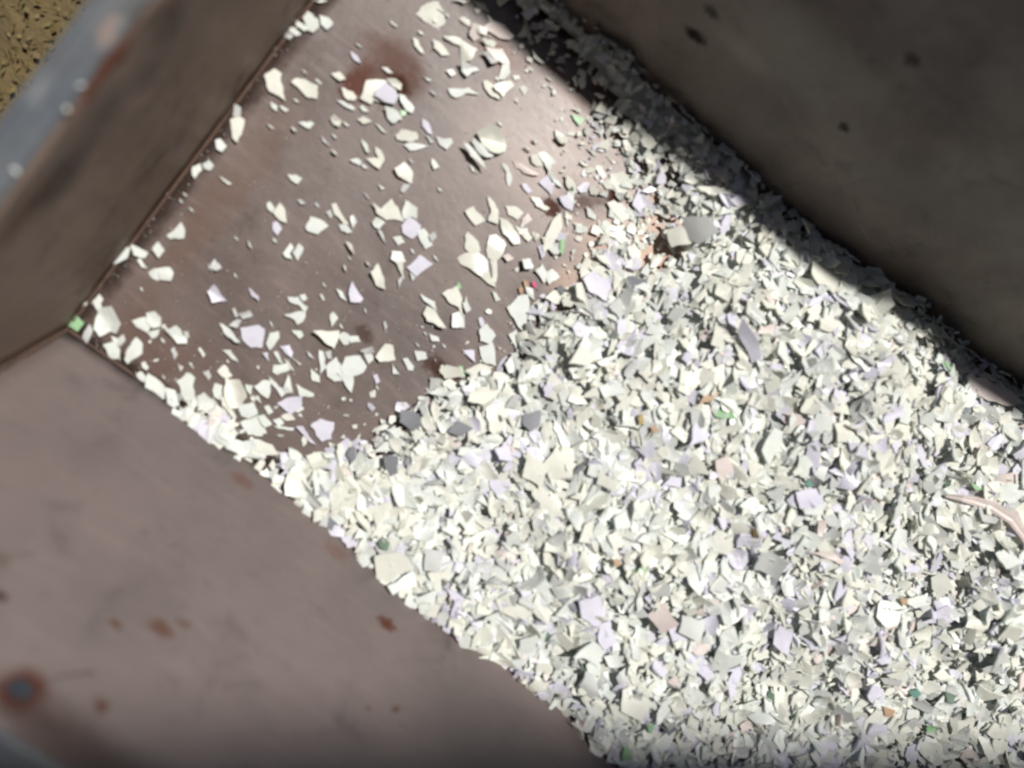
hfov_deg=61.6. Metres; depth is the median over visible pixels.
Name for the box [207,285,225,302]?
plastic chip
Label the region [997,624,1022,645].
plastic chip
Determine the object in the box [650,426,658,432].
plastic chip
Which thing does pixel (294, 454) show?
plastic chip
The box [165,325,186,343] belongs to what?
plastic chip
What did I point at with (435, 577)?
plastic chip
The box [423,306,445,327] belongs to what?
plastic chip
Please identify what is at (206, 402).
plastic chip
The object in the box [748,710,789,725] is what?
plastic chip
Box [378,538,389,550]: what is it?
plastic chip
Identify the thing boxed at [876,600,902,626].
plastic chip
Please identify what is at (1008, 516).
plastic strip
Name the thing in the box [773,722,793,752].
plastic chip
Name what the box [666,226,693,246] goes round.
plastic chip
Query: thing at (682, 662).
plastic chip
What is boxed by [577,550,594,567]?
plastic chip
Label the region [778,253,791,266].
plastic chip
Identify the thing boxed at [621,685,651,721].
plastic chip
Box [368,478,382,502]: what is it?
plastic chip
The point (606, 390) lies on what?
plastic chip
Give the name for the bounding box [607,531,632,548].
plastic chip
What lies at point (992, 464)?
plastic chip
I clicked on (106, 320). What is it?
plastic chip
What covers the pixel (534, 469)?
plastic chip
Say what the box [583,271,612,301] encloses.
plastic chip
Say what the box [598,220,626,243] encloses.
plastic chip
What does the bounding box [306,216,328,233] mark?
plastic chip
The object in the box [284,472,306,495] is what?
plastic chip
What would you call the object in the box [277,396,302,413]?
plastic chip
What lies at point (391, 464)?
plastic chip
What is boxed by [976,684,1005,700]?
plastic chip
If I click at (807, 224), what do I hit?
plastic chip
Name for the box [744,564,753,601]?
plastic chip
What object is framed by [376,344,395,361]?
plastic chip
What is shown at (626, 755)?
plastic chip
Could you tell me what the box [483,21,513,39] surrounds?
plastic chip
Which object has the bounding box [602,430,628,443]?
plastic chip
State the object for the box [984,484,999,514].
plastic chip
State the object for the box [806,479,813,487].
plastic chip
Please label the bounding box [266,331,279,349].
plastic chip
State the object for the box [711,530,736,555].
plastic chip
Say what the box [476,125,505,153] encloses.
plastic chip
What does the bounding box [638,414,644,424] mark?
plastic chip
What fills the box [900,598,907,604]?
plastic chip
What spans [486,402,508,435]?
plastic chip
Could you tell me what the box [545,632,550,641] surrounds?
plastic chip
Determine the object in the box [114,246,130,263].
plastic chip
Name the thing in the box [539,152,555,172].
plastic chip
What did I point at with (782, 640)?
plastic chip
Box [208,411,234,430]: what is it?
plastic chip
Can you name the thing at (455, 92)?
plastic chip
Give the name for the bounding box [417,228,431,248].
plastic chip
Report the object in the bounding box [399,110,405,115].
plastic chip
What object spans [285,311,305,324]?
plastic chip
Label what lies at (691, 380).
plastic chip
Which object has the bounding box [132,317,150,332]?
plastic chip
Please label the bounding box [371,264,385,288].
plastic chip
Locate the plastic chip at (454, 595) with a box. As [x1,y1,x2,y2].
[447,589,474,610]
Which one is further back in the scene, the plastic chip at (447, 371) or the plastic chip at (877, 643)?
the plastic chip at (877, 643)
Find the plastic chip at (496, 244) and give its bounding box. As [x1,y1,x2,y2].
[486,234,505,260]
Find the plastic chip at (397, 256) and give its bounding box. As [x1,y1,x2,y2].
[391,251,405,263]
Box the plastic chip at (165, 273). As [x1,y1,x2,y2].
[159,267,172,280]
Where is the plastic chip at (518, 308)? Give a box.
[507,294,529,330]
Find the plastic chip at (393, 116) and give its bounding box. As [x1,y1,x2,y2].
[385,106,402,123]
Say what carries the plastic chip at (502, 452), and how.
on the plastic chips at (852, 380)
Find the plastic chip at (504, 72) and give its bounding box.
[498,62,509,79]
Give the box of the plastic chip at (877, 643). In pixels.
[867,633,889,645]
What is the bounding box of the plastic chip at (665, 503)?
[659,489,672,517]
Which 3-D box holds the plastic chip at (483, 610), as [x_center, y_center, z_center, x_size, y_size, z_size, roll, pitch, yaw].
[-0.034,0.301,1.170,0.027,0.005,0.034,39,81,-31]
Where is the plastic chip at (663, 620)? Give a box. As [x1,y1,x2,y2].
[647,603,678,633]
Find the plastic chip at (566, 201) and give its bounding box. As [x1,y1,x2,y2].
[559,195,573,210]
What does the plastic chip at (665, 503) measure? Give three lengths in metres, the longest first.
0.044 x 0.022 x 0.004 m
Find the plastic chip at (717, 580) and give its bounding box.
[710,574,723,587]
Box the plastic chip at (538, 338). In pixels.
[527,328,551,343]
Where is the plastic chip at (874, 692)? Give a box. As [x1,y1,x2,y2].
[867,684,883,711]
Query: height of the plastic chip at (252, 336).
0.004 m
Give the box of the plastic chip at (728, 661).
[711,648,745,670]
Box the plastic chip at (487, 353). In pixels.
[479,342,495,365]
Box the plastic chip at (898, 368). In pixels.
[891,356,906,386]
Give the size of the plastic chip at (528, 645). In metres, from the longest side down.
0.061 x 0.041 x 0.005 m
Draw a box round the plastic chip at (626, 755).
[622,744,630,760]
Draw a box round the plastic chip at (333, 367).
[326,357,341,380]
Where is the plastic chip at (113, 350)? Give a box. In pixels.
[103,342,119,358]
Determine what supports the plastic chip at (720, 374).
on the plastic chips at (852, 380)
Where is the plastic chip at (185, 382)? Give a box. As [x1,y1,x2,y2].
[176,373,194,390]
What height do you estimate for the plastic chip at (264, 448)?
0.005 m
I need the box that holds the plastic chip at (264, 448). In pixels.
[252,439,277,455]
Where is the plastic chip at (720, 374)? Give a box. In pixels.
[710,363,725,385]
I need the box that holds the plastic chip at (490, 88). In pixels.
[483,80,501,99]
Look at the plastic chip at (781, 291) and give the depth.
1.20 m
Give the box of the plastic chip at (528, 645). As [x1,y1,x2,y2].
[515,630,546,658]
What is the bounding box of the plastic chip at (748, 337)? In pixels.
[738,317,761,361]
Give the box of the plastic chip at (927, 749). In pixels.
[917,735,943,765]
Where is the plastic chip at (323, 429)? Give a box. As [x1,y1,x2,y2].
[310,418,334,440]
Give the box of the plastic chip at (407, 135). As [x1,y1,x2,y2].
[395,129,417,141]
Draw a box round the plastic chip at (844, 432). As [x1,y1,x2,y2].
[834,420,852,441]
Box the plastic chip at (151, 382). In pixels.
[145,373,164,398]
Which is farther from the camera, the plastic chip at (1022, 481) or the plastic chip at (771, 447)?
the plastic chip at (1022, 481)
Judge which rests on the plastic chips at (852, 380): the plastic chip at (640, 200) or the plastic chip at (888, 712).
the plastic chip at (888, 712)
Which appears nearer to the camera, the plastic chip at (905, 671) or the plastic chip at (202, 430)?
the plastic chip at (202, 430)
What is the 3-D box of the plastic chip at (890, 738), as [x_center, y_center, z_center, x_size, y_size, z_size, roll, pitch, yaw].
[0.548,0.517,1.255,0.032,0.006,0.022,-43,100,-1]
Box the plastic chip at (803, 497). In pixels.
[795,489,824,508]
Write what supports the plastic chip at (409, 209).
on the steel bin
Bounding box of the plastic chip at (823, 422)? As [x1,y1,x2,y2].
[812,413,835,440]
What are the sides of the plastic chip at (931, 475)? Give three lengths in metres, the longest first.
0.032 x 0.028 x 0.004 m
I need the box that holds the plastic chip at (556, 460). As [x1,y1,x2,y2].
[544,445,573,479]
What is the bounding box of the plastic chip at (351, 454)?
[347,445,356,462]
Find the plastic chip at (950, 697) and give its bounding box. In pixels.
[945,691,954,703]
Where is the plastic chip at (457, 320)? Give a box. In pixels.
[452,311,464,327]
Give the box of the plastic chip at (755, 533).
[753,529,757,537]
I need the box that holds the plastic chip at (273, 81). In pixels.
[264,68,284,100]
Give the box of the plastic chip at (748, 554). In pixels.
[746,547,759,558]
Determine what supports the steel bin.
on the ground
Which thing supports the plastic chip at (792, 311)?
on the plastic chips at (852, 380)
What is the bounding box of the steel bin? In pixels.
[0,0,1023,767]
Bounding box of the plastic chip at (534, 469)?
[522,450,545,487]
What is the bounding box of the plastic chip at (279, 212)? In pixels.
[273,203,286,222]
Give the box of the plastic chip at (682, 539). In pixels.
[660,532,698,553]
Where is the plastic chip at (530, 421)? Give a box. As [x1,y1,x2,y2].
[522,410,540,430]
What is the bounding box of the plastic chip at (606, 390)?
[599,379,624,398]
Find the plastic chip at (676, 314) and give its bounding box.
[667,307,691,322]
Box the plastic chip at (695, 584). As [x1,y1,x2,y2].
[687,564,708,596]
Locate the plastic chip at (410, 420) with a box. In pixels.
[400,410,422,429]
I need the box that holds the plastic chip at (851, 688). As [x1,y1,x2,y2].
[840,675,862,695]
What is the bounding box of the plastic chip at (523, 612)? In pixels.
[502,605,532,618]
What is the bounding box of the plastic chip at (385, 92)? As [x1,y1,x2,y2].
[374,82,398,103]
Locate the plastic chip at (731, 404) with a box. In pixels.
[714,395,739,418]
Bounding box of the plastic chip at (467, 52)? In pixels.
[460,39,477,60]
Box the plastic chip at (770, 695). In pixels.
[767,691,774,700]
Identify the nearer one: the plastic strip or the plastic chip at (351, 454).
the plastic chip at (351, 454)
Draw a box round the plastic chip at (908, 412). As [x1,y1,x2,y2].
[899,394,912,424]
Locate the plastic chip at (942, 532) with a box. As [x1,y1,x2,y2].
[924,515,954,547]
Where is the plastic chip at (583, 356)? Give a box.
[568,343,594,365]
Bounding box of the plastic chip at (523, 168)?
[512,160,539,175]
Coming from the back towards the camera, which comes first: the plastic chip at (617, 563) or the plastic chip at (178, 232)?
the plastic chip at (617, 563)
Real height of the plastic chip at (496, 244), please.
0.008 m
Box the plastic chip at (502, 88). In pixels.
[494,81,514,96]
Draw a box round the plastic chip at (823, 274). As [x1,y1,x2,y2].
[811,260,841,285]
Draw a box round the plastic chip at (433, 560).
[424,549,442,571]
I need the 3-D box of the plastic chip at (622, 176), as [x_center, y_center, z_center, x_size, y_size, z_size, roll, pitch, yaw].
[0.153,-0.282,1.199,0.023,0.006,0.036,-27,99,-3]
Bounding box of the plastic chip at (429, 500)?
[412,493,445,506]
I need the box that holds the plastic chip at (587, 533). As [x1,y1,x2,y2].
[579,519,594,542]
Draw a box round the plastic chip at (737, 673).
[727,658,747,703]
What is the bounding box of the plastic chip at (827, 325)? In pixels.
[819,318,845,331]
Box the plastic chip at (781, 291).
[768,272,786,297]
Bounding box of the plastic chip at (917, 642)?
[914,638,925,652]
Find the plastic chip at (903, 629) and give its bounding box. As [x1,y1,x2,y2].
[900,605,907,638]
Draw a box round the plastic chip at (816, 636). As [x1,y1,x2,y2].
[812,623,839,646]
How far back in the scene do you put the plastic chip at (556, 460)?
1.19 m
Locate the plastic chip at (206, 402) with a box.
[197,392,213,412]
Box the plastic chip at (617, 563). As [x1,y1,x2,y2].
[613,559,620,567]
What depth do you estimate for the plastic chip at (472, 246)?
1.18 m
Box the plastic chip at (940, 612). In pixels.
[922,605,957,622]
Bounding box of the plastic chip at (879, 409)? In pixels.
[865,401,892,417]
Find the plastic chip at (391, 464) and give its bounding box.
[384,455,398,475]
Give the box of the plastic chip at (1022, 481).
[1021,470,1023,488]
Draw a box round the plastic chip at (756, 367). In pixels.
[749,361,773,379]
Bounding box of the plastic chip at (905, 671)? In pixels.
[887,667,920,679]
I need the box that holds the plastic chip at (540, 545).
[530,531,544,553]
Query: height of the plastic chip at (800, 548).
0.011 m
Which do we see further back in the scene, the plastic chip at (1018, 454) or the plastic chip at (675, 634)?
the plastic chip at (1018, 454)
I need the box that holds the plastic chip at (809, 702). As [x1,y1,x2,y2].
[805,697,811,705]
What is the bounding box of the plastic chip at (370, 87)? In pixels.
[360,79,396,103]
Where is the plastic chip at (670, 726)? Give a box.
[662,716,680,730]
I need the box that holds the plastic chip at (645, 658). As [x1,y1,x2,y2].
[629,644,663,665]
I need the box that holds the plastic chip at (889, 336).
[881,318,899,339]
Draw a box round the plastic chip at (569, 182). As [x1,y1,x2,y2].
[565,174,577,194]
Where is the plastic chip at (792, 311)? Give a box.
[780,299,799,323]
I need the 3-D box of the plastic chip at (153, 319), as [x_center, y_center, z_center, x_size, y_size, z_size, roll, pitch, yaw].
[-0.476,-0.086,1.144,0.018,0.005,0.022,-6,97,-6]
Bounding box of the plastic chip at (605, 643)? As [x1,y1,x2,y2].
[597,620,615,649]
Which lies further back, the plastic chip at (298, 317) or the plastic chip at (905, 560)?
the plastic chip at (905, 560)
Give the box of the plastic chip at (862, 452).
[848,442,869,459]
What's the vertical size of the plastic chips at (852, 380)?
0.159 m
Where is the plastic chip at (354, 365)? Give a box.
[341,355,366,375]
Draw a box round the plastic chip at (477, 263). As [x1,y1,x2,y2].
[458,252,488,275]
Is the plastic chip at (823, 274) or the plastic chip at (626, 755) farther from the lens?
the plastic chip at (823, 274)
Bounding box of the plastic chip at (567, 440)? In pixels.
[554,419,581,455]
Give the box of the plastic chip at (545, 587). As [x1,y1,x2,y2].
[533,576,553,597]
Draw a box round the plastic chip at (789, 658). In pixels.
[785,654,796,669]
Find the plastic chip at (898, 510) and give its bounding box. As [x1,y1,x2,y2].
[890,501,903,525]
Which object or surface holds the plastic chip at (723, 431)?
on the plastic chips at (852, 380)
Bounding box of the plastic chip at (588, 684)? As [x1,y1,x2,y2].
[579,671,598,699]
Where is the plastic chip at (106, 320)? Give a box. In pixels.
[94,306,120,336]
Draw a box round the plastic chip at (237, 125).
[230,117,244,142]
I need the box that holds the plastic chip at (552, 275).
[545,269,559,283]
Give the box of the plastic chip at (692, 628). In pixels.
[679,615,703,641]
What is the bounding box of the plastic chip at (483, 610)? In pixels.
[476,597,493,614]
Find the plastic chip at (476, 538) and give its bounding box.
[459,531,484,556]
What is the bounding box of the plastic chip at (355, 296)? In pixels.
[348,282,362,302]
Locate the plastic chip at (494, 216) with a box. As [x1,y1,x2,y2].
[487,196,498,223]
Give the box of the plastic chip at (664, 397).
[654,388,669,403]
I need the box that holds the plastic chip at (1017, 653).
[1015,644,1019,656]
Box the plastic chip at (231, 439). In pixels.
[224,435,236,446]
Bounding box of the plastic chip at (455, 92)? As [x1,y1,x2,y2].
[448,87,477,97]
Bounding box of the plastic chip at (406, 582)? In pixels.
[387,572,416,594]
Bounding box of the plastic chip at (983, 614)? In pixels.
[979,593,1007,624]
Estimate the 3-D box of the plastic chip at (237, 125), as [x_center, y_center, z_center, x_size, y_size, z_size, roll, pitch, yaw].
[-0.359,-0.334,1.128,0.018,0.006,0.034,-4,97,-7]
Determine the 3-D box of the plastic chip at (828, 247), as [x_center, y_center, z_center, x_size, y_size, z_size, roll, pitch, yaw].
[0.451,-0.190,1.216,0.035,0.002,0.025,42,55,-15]
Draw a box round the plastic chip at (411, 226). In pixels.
[402,217,420,238]
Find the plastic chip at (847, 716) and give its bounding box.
[833,703,855,722]
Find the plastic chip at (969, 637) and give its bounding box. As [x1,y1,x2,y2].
[960,627,976,648]
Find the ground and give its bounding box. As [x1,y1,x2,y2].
[0,0,87,117]
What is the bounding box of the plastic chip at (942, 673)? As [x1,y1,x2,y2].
[933,665,954,680]
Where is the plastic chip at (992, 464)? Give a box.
[980,456,997,481]
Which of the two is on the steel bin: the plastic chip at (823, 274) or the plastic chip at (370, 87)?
the plastic chip at (370, 87)
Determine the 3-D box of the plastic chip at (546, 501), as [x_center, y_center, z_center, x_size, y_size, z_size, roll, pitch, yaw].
[0.046,0.164,1.187,0.062,0.005,0.032,35,84,9]
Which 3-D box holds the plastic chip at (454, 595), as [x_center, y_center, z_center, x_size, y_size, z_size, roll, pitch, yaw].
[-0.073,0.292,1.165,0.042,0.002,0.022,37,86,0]
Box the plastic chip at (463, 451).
[458,447,488,455]
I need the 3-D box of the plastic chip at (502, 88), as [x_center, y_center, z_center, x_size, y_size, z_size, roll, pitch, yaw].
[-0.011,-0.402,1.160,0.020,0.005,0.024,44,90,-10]
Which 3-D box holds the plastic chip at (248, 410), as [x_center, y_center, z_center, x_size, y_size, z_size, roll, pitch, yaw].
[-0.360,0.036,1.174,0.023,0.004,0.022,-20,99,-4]
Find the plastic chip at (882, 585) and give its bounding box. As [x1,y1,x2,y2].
[873,579,891,595]
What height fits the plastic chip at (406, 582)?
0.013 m
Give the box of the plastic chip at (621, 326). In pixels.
[617,317,628,335]
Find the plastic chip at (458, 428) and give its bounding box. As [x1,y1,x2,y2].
[448,420,472,435]
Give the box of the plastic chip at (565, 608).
[555,593,579,616]
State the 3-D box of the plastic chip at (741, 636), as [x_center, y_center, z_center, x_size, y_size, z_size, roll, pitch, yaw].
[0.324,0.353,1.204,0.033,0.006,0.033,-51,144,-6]
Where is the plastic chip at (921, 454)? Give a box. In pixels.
[916,442,927,467]
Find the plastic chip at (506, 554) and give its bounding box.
[493,548,515,563]
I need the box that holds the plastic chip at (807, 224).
[801,218,811,233]
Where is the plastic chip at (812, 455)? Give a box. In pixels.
[805,439,820,469]
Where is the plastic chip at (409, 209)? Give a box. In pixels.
[402,200,416,219]
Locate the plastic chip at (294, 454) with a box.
[288,447,301,461]
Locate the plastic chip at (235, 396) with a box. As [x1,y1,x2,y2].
[224,379,246,408]
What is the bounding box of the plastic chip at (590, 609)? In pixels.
[578,595,606,627]
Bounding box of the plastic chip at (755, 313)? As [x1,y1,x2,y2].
[739,304,765,326]
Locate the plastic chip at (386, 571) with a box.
[374,552,411,581]
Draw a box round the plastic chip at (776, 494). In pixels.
[766,484,786,502]
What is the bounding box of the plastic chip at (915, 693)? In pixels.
[909,689,921,697]
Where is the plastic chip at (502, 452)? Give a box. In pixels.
[494,445,513,460]
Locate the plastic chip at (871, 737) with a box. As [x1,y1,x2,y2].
[846,725,877,742]
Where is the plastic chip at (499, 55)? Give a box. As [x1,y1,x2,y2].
[485,46,508,63]
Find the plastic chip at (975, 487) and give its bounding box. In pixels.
[971,483,982,489]
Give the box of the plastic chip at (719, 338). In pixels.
[710,321,733,347]
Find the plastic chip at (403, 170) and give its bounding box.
[395,162,412,183]
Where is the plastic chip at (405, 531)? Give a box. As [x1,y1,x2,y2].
[396,514,419,536]
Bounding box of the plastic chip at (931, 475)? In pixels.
[924,466,948,483]
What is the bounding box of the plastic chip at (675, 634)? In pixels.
[669,622,686,641]
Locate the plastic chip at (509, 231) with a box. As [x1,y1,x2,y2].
[500,218,519,244]
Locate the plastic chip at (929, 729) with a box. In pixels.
[926,725,936,731]
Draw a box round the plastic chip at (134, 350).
[124,337,142,363]
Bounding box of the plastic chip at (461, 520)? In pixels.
[455,505,478,529]
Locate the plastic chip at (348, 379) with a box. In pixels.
[337,373,353,392]
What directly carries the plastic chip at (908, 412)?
on the plastic chips at (852, 380)
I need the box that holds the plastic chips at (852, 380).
[82,0,1023,767]
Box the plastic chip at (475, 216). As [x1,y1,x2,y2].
[465,207,484,224]
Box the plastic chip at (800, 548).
[794,535,807,554]
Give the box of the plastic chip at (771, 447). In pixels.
[761,427,782,465]
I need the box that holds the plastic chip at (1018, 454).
[1013,445,1023,461]
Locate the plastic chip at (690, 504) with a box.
[683,497,695,507]
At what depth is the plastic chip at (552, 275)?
1.20 m
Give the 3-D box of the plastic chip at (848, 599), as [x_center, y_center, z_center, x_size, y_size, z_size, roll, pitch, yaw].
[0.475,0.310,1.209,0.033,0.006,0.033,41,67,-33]
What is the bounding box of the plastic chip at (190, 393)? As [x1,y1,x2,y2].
[181,387,195,403]
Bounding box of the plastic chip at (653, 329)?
[645,324,668,335]
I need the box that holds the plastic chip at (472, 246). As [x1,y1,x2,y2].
[465,232,479,253]
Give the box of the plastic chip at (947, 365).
[943,361,950,370]
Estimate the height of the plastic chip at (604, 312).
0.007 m
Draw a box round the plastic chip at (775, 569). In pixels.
[754,552,789,580]
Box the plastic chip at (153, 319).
[146,311,160,327]
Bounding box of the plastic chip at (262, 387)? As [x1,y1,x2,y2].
[254,380,270,398]
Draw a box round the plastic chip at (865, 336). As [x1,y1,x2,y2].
[851,326,872,343]
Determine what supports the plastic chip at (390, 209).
on the steel bin
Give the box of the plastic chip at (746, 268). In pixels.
[733,263,753,308]
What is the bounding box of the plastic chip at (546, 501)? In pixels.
[531,485,563,517]
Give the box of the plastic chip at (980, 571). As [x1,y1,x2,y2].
[969,566,1001,583]
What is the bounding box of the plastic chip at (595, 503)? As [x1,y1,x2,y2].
[577,492,610,517]
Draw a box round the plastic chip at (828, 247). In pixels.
[822,241,836,258]
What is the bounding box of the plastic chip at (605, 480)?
[597,471,619,492]
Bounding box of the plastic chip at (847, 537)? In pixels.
[841,527,860,561]
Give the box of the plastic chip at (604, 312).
[595,302,610,318]
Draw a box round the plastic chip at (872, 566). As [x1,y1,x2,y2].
[859,544,884,575]
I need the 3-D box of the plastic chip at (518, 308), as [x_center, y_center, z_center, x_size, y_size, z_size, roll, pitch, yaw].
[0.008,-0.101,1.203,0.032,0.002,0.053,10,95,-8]
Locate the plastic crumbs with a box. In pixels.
[82,0,652,456]
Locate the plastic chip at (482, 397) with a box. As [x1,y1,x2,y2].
[468,388,515,404]
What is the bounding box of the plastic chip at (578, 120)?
[571,114,584,124]
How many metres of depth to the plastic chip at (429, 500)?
1.18 m
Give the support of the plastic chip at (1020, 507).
on the plastic chips at (852, 380)
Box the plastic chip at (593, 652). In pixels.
[573,642,605,667]
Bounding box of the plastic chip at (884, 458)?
[875,448,895,475]
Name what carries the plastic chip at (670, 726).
on the plastic chips at (852, 380)
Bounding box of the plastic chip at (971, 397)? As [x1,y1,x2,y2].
[962,377,976,407]
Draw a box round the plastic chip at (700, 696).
[687,687,705,708]
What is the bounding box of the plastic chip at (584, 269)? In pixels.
[580,256,591,279]
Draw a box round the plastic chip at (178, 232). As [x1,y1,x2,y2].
[166,222,184,238]
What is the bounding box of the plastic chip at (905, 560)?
[898,551,909,567]
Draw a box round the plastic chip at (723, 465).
[715,456,732,481]
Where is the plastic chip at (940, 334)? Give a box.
[928,327,963,347]
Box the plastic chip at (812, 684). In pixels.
[803,674,817,690]
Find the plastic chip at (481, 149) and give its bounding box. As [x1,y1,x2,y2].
[473,138,493,156]
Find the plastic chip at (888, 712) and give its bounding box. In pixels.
[883,706,895,716]
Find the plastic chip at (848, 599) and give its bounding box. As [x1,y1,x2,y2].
[841,589,857,609]
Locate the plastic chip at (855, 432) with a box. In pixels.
[848,417,873,442]
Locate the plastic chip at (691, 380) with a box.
[678,365,699,394]
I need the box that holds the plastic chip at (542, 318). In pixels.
[538,302,546,321]
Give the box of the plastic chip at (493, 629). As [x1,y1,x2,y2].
[479,623,496,637]
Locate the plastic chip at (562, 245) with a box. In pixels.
[559,239,564,253]
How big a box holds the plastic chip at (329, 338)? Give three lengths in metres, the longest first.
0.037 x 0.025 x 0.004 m
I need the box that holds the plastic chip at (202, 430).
[197,423,214,440]
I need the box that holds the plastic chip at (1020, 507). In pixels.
[993,502,1023,524]
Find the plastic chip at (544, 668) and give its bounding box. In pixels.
[535,663,552,673]
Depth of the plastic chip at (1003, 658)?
1.24 m
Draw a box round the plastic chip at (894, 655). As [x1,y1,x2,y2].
[890,648,903,659]
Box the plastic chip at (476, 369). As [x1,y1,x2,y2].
[466,363,490,379]
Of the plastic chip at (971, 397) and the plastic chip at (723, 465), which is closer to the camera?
the plastic chip at (723, 465)
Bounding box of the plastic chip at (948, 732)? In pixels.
[942,720,965,737]
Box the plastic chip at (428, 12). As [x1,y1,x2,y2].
[416,1,445,29]
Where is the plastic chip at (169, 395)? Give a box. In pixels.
[164,387,179,406]
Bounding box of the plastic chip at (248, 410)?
[238,402,257,418]
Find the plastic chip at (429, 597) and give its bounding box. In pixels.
[415,589,437,602]
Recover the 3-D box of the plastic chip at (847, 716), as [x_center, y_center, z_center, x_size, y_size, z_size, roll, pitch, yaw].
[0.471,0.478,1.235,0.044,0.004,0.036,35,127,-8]
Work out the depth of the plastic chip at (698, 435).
1.18 m
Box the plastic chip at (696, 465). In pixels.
[679,455,711,475]
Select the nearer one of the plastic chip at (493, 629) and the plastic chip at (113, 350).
the plastic chip at (113, 350)
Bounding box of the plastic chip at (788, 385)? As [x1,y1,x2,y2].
[773,370,801,399]
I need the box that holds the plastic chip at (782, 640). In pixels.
[773,623,792,655]
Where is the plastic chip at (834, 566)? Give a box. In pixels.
[810,559,837,582]
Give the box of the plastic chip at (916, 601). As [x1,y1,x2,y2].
[907,595,934,608]
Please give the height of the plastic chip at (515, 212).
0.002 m
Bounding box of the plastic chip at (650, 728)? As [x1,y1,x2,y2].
[648,724,653,733]
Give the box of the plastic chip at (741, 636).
[737,625,750,646]
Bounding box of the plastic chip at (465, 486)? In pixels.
[457,481,474,494]
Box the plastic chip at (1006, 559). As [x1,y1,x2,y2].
[994,547,1022,568]
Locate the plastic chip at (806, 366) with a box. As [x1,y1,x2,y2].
[801,352,824,376]
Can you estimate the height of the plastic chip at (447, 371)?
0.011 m
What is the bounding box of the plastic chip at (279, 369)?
[272,363,290,374]
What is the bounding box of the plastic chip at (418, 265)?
[406,255,432,275]
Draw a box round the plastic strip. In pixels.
[945,494,1023,542]
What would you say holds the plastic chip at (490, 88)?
on the steel bin
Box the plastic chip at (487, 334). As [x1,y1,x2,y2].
[479,324,495,343]
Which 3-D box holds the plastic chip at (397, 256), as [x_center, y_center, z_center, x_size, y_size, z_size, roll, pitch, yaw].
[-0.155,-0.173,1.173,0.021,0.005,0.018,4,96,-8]
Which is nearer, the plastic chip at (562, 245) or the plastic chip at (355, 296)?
the plastic chip at (355, 296)
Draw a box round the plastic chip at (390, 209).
[381,199,403,221]
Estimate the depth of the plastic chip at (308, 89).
1.13 m
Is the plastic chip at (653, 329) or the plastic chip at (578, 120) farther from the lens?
the plastic chip at (653, 329)
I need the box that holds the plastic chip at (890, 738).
[878,728,898,746]
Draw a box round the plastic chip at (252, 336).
[240,325,264,347]
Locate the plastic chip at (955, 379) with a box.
[951,374,957,390]
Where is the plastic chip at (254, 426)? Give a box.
[240,416,265,435]
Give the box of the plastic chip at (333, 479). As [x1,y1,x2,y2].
[330,471,343,483]
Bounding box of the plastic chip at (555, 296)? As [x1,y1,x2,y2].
[545,290,572,303]
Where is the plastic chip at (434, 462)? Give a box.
[426,450,442,465]
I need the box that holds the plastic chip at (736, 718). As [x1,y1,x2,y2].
[733,704,752,723]
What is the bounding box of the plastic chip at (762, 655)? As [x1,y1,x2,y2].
[755,639,769,660]
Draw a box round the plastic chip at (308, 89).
[291,78,317,98]
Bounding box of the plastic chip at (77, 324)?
[69,315,83,331]
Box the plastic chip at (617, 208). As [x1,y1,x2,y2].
[607,200,629,221]
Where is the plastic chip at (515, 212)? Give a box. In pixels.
[506,206,523,219]
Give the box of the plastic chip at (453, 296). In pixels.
[442,286,461,306]
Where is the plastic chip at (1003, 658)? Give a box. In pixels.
[990,648,1010,673]
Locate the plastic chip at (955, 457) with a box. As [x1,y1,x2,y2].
[952,437,959,462]
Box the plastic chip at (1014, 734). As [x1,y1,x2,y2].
[1011,717,1022,739]
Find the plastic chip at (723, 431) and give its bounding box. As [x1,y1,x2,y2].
[708,423,742,437]
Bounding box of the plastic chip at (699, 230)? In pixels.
[683,215,719,243]
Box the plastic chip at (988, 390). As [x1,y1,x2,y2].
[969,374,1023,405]
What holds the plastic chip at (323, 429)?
on the steel bin
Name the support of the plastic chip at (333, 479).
on the plastic chips at (852, 380)
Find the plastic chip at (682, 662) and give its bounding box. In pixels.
[676,648,699,674]
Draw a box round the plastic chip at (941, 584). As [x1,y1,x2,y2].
[931,568,952,602]
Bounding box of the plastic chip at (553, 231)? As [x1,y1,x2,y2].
[542,212,561,252]
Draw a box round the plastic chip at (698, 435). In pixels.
[689,423,710,446]
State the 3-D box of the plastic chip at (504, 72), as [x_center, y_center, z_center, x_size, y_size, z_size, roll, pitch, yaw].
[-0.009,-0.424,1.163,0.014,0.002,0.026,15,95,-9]
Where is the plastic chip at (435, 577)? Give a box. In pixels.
[427,571,443,593]
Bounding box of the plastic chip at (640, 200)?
[632,187,656,216]
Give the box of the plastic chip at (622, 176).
[610,171,632,192]
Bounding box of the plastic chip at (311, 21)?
[303,11,318,32]
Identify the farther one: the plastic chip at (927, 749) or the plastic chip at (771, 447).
the plastic chip at (927, 749)
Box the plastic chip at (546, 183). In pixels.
[539,175,552,194]
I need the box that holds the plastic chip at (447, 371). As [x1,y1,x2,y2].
[439,365,463,378]
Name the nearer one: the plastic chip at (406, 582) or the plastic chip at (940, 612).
the plastic chip at (406, 582)
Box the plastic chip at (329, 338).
[314,330,338,347]
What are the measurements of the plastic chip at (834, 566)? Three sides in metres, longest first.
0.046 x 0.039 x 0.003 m
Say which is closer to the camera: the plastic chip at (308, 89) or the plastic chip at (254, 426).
the plastic chip at (308, 89)
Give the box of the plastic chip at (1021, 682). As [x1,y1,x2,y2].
[1018,670,1023,692]
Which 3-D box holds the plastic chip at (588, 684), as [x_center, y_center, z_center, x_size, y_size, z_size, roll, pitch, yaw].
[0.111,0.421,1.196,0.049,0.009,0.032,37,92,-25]
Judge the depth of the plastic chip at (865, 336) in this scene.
1.20 m

